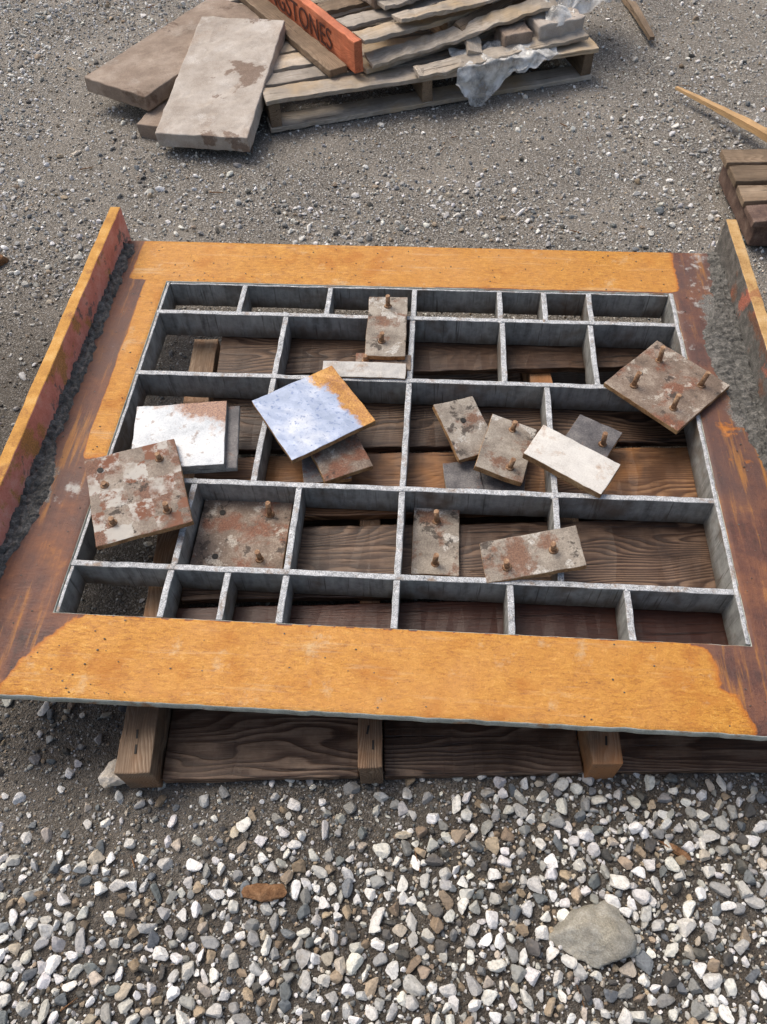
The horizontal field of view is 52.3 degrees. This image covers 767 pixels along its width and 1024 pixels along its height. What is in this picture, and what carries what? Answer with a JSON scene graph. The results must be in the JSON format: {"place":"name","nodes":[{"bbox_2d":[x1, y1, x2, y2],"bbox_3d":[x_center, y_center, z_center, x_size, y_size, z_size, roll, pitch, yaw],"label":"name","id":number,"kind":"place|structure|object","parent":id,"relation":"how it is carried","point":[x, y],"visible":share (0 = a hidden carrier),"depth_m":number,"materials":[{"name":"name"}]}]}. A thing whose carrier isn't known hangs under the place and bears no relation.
{"place":"outdoors","nodes":[
{"label":"outdoors","id":0,"kind":"place"},
{"bbox_2d":[182,406,240,473],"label":"steel embed plate","id":1,"kind":"object","parent":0,"point":[232,437],"visible":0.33,"depth_m":1.82,"materials":[{"name":"grey metal"}]},
{"bbox_2d":[132,401,227,470],"bbox_3d":[-0.474,-0.175,1.822,0.215,0.019,0.198,-4,54,-2],"label":"steel embed plate","id":2,"kind":"object","parent":1,"relation":"on","point":[196,432],"visible":0.75,"depth_m":1.82,"materials":[{"name":"white metal"}]},
{"bbox_2d":[0,0,766,1023],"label":"ground","id":3,"kind":"structure","parent":0,"point":[102,600],"depth_m":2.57,"materials":[{"name":"grey gravel"}]},
{"bbox_2d":[0,254,8,265],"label":"bark chip","id":4,"kind":"object","parent":3,"relation":"on","point":[4,260],"visible":1,"depth_m":2.55,"materials":[{"name":"brown wood"}]},
{"bbox_2d":[98,759,125,787],"bbox_3d":[-0.542,0.539,1.587,0.065,0.044,0.058,24,59,17],"label":"pale rock","id":5,"kind":"object","parent":3,"relation":"on","point":[108,777],"visible":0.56,"depth_m":1.58,"materials":[{"name":"grey stone"}]},
{"bbox_2d":[137,97,168,139],"bbox_3d":[-0.701,-1.655,3.098,0.314,0.066,0.624,11,56,9],"label":"concrete paver","id":6,"kind":"object","parent":3,"relation":"on","point":[148,123],"visible":0.09,"depth_m":2.95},
{"bbox_2d":[84,0,259,110],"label":"concrete paver","id":7,"kind":"object","parent":6,"relation":"on","point":[142,74],"visible":0.67,"depth_m":3.06,"materials":[{"name":"brown concrete"}]},
{"bbox_2d":[155,16,285,150],"bbox_3d":[-0.611,-1.655,3.000,0.351,0.064,0.704,6,64,6],"label":"concrete paver","id":8,"kind":"object","parent":6,"relation":"on","point":[216,100],"visible":0.97,"depth_m":2.94,"materials":[{"name":"grey concrete"}]},
{"bbox_2d":[241,883,286,902],"bbox_3d":[-0.223,0.711,1.460,0.086,0.018,0.035,2,55,3],"label":"bark chip","id":9,"kind":"object","parent":3,"relation":"on","point":[263,892],"visible":1,"depth_m":1.46,"materials":[{"name":"brown wood"}]},
{"bbox_2d":[17,5,766,1011],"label":"wood splinters","id":10,"kind":"object","parent":3,"relation":"on","point":[573,231],"visible":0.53,"depth_m":2.61,"materials":[{"name":"brown wood"}]},
{"bbox_2d":[227,0,599,132],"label":"wooden pallet","id":11,"kind":"object","parent":3,"relation":"on","point":[296,75],"visible":0.27,"depth_m":3.05,"materials":[{"name":"brown wood"}]},
{"bbox_2d":[239,0,524,77],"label":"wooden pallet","id":12,"kind":"object","parent":11,"relation":"on","point":[322,37],"visible":0.75,"depth_m":3.02,"materials":[{"name":"orange paint"}]},
{"bbox_2d":[360,0,380,9],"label":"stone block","id":13,"kind":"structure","parent":12,"relation":"on","point":[373,4],"depth_m":3.03,"materials":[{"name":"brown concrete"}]},
{"bbox_2d":[377,0,417,10],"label":"broken plank","id":14,"kind":"object","parent":12,"relation":"on","point":[385,5],"visible":1,"depth_m":3.00,"materials":[{"name":"grey wood"}]},
{"bbox_2d":[393,0,494,24],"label":"broken plank","id":15,"kind":"object","parent":12,"relation":"on","point":[406,16],"visible":1,"depth_m":2.96,"materials":[{"name":"beige wood"}]},
{"bbox_2d":[365,0,558,66],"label":"broken plank","id":16,"kind":"object","parent":12,"relation":"on","point":[452,35],"visible":0.98,"depth_m":3.00,"materials":[{"name":"beige wood"}]},
{"bbox_2d":[454,0,520,30],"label":"broken plank","id":17,"kind":"object","parent":12,"relation":"on","point":[483,10],"visible":0.64,"depth_m":3.04,"materials":[{"name":"brown wood"}]},
{"bbox_2d":[413,29,587,78],"bbox_3d":[0.458,-1.774,3.019,0.726,0.025,0.079,-19,63,-10],"label":"broken plank","id":18,"kind":"object","parent":11,"relation":"on","point":[435,69],"visible":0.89,"depth_m":3.00,"materials":[{"name":"beige wood"}]},
{"bbox_2d":[460,17,482,54],"bbox_3d":[0.324,-1.929,3.048,0.070,0.036,0.357,-4,76,-21],"label":"broken plank","id":19,"kind":"object","parent":18,"relation":"on","point":[473,44],"visible":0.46,"depth_m":3.00,"materials":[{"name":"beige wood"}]},
{"bbox_2d":[451,42,559,106],"bbox_3d":[0.458,-1.725,3.058,0.460,0.161,0.195,-15,56,-9],"label":"plastic sheet","id":20,"kind":"object","parent":18,"relation":"on","point":[527,57],"visible":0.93,"depth_m":2.99,"materials":[{"name":"clear plastic"}]},
{"bbox_2d":[493,21,532,46],"bbox_3d":[0.509,-1.857,3.060,0.132,0.081,0.108,-14,56,-8],"label":"stone block","id":21,"kind":"object","parent":11,"relation":"on","point":[513,33],"depth_m":3.02,"materials":[{"name":"beige stone"}]},
{"bbox_2d":[524,7,584,41],"bbox_3d":[0.673,-1.920,3.091,0.210,0.097,0.142,-18,57,-11],"label":"stone block","id":22,"kind":"object","parent":11,"relation":"on","point":[551,23],"depth_m":3.04,"materials":[{"name":"grey stone"}]},
{"bbox_2d":[555,0,621,16],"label":"plastic sheet","id":23,"kind":"object","parent":22,"relation":"on","point":[566,5],"visible":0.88,"depth_m":3.08,"materials":[{"name":"clear plastic"}]},
{"bbox_2d":[114,337,766,787],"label":"wooden pallet","id":24,"kind":"object","parent":3,"relation":"on","point":[160,747],"visible":0.43,"depth_m":1.69,"materials":[{"name":"brown wood"}]},
{"bbox_2d":[190,500,292,568],"bbox_3d":[-0.318,0.036,1.750,0.207,0.060,0.187,2,55,3],"label":"steel embed plate","id":25,"kind":"object","parent":24,"relation":"on","point":[251,534],"visible":0.91,"depth_m":1.76,"materials":[{"name":"metal"}]},
{"bbox_2d":[301,456,351,483],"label":"steel embed plate","id":26,"kind":"object","parent":24,"relation":"on","point":[310,473],"visible":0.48,"depth_m":1.81,"materials":[{"name":"grey metal"}]},
{"bbox_2d":[311,434,372,482],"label":"steel embed plate","id":27,"kind":"object","parent":26,"relation":"on","point":[347,457],"visible":0.88,"depth_m":1.81,"materials":[{"name":"brown metal"}]},
{"bbox_2d":[0,207,766,740],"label":"steel formwork frame","id":28,"kind":"object","parent":24,"relation":"on","point":[98,379],"visible":0.95,"depth_m":1.74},
{"bbox_2d":[84,439,193,549],"bbox_3d":[-0.537,-0.052,1.697,0.205,0.045,0.239,-15,57,-9],"label":"steel embed plate","id":29,"kind":"object","parent":28,"relation":"on","point":[137,493],"visible":1,"depth_m":1.70,"materials":[{"name":"grey metal"}]},
{"bbox_2d":[252,366,375,463],"bbox_3d":[-0.167,-0.236,1.853,0.222,0.016,0.220,-27,57,-15],"label":"steel embed plate","id":30,"kind":"object","parent":28,"relation":"on","point":[307,416],"visible":1,"depth_m":1.84,"materials":[{"name":"blue metal"}]},
{"bbox_2d":[365,294,407,359],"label":"steel embed plate","id":31,"kind":"object","parent":28,"relation":"on","point":[386,328],"visible":0.98,"depth_m":2.01,"materials":[{"name":"grey metal"}]},
{"bbox_2d":[479,525,586,581],"bbox_3d":[0.305,0.084,1.610,0.207,0.046,0.097,-11,58,6],"label":"steel embed plate","id":32,"kind":"object","parent":28,"relation":"on","point":[536,555],"visible":1,"depth_m":1.61,"materials":[{"name":"grey metal"}]},
{"bbox_2d":[523,425,620,497],"bbox_3d":[0.421,-0.114,1.753,0.196,0.025,0.094,31,68,17],"label":"steel embed plate","id":33,"kind":"object","parent":28,"relation":"on","point":[571,461],"visible":1,"depth_m":1.74,"materials":[{"name":"white metal"}]},
{"bbox_2d":[603,341,729,433],"bbox_3d":[0.682,-0.318,1.870,0.213,0.059,0.215,-37,62,-22],"label":"steel embed plate","id":34,"kind":"object","parent":28,"relation":"on","point":[667,387],"visible":1,"depth_m":1.87,"materials":[{"name":"metal"}]},
{"bbox_2d":[410,508,459,576],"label":"steel embed plate","id":35,"kind":"object","parent":24,"relation":"on","point":[435,549],"visible":0.94,"depth_m":1.73,"materials":[{"name":"grey metal"}]},
{"bbox_2d":[433,396,487,461],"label":"steel embed plate","id":36,"kind":"object","parent":24,"relation":"on","point":[463,423],"visible":0.94,"depth_m":1.87,"materials":[{"name":"grey metal"}]},
{"bbox_2d":[442,461,482,488],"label":"steel embed plate","id":37,"kind":"object","parent":24,"relation":"on","point":[462,475],"visible":0.74,"depth_m":1.83,"materials":[{"name":"grey metal"}]},
{"bbox_2d":[480,472,525,490],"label":"steel embed plate","id":38,"kind":"object","parent":24,"relation":"on","point":[490,483],"visible":0.28,"depth_m":1.82,"materials":[{"name":"grey metal"}]},
{"bbox_2d":[566,415,621,456],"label":"steel embed plate","id":39,"kind":"object","parent":24,"relation":"on","point":[601,439],"visible":0.68,"depth_m":1.85,"materials":[{"name":"grey metal"}]},
{"bbox_2d":[547,900,636,968],"bbox_3d":[0.367,0.764,1.406,0.157,0.096,0.104,-14,56,-8],"label":"grey rock","id":40,"kind":"object","parent":3,"relation":"on","point":[600,935],"visible":0.97,"depth_m":1.38,"materials":[{"name":"grey stone"}]},
{"bbox_2d":[622,0,654,39],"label":"wood stick","id":41,"kind":"object","parent":3,"relation":"on","point":[632,6],"visible":0.99,"depth_m":3.42,"materials":[{"name":"brown wood"}]},
{"bbox_2d":[658,840,691,860],"bbox_3d":[0.555,0.643,1.489,0.067,0.011,0.015,25,59,18],"label":"bark chip","id":42,"kind":"object","parent":3,"relation":"on","point":[677,850],"visible":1,"depth_m":1.49,"materials":[{"name":"brown wood"}]},
{"bbox_2d":[675,86,766,141],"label":"wood stick","id":43,"kind":"object","parent":3,"relation":"on","point":[750,125],"visible":1,"depth_m":2.91,"materials":[{"name":"brown wood"}]},
{"bbox_2d":[718,149,766,245],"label":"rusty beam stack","id":44,"kind":"object","parent":3,"relation":"on","point":[742,178],"visible":0.99,"depth_m":2.57,"materials":[{"name":"wood"}]},
{"bbox_2d":[356,353,410,372],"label":"steel embed plate","id":45,"kind":"object","parent":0,"point":[361,357],"visible":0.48,"depth_m":1.97,"materials":[{"name":"metal"}]},
{"bbox_2d":[322,361,405,379],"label":"steel embed plate","id":46,"kind":"object","parent":45,"relation":"on","point":[367,370],"visible":0.76,"depth_m":1.94,"materials":[{"name":"grey metal"}]},
{"bbox_2d":[474,414,536,486],"bbox_3d":[0.292,-0.157,1.836,0.117,0.047,0.187,20,52,3],"label":"steel embed plate","id":47,"kind":"object","parent":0,"point":[505,444],"visible":0.94,"depth_m":1.83,"materials":[{"name":"grey metal"}]}
]}

